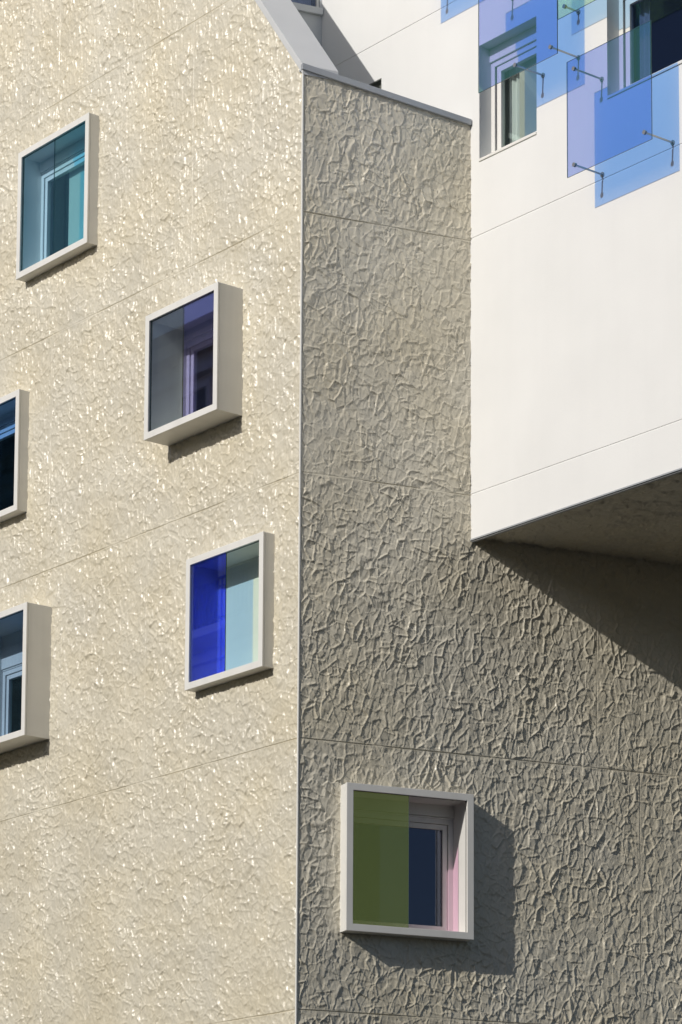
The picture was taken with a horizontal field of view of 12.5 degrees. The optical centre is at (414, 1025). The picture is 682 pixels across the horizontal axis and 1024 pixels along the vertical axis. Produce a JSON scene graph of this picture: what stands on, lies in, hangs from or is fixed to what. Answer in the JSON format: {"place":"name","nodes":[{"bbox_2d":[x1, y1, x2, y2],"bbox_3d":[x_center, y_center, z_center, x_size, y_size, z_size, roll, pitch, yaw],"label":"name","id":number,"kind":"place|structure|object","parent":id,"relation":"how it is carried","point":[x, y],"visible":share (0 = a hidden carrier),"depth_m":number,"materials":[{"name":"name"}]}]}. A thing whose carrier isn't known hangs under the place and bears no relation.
{"place":"outdoors","nodes":[
{"label":"outdoors","id":0,"kind":"place"},
{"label":"pavement","id":1,"kind":"structure","parent":0,"visible":0},
{"bbox_2d":[0,0,681,1023],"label":"cream building","id":2,"kind":"structure","parent":1,"relation":"on","point":[316,706],"depth_m":35.42,"materials":[{"name":"paint"}]},
{"bbox_2d":[0,389,29,522],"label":"box window","id":3,"kind":"structure","parent":2,"relation":"in","point":[14,406],"depth_m":38.97,"materials":[{"name":"paint"}]},
{"bbox_2d":[0,602,51,753],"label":"box window","id":4,"kind":"structure","parent":2,"relation":"in","point":[25,628],"depth_m":38.04,"materials":[{"name":"paint"}]},
{"bbox_2d":[16,112,99,281],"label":"box window","id":5,"kind":"structure","parent":2,"relation":"in","point":[57,196],"depth_m":39.15,"materials":[{"name":"paint"}]},
{"bbox_2d":[144,282,243,445],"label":"box window","id":6,"kind":"structure","parent":2,"relation":"in","point":[194,344],"depth_m":36.24,"materials":[{"name":"paint"}]},
{"bbox_2d":[185,531,274,691],"bbox_3d":[-1.981,-4.626,35.168,0.438,1.530,1.480,6,-10,-39],"label":"box window","id":7,"kind":"structure","parent":2,"relation":"in","point":[229,610],"depth_m":35.29,"materials":[{"name":"paint"}]},
{"bbox_2d":[340,782,473,941],"bbox_3d":[-0.140,-1.773,34.383,1.531,1.632,0.460,4,-8,-24],"label":"box window","id":8,"kind":"structure","parent":2,"relation":"in","point":[407,854],"depth_m":34.52,"materials":[{"name":"paint"}]},
{"bbox_2d":[291,0,681,564],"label":"white building","id":9,"kind":"structure","parent":2,"relation":"attached to","point":[576,358],"depth_m":34.49,"materials":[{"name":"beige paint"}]},
{"bbox_2d":[291,0,322,15],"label":"terrace window","id":10,"kind":"structure","parent":9,"relation":"in","point":[305,6],"depth_m":38.20,"materials":[{"name":"paint"}]},
{"bbox_2d":[479,16,536,161],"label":"recessed window","id":11,"kind":"structure","parent":9,"relation":"in","point":[507,109],"depth_m":35.73,"materials":[{"name":"paint"}]},
{"bbox_2d":[478,0,579,92],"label":"glass panel","id":12,"kind":"object","parent":9,"relation":"attached to","point":[551,47],"visible":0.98,"depth_m":34.65,"materials":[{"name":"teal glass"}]},
{"bbox_2d":[558,0,594,19],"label":"glass panel","id":13,"kind":"object","parent":9,"relation":"attached to","point":[564,6],"visible":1,"depth_m":34.37,"materials":[{"name":"teal glass"}]},
{"bbox_2d":[567,20,674,177],"bbox_3d":[2.226,-9.869,33.463,0.433,1.314,1.320,6,-10,-39],"label":"glass panel","id":14,"kind":"object","parent":9,"relation":"attached to","point":[644,132],"visible":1,"depth_m":33.66,"materials":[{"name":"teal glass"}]},
{"bbox_2d":[607,0,681,98],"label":"recessed window","id":15,"kind":"structure","parent":9,"relation":"in","point":[628,54],"depth_m":34.19,"materials":[{"name":"paint"}]}
]}

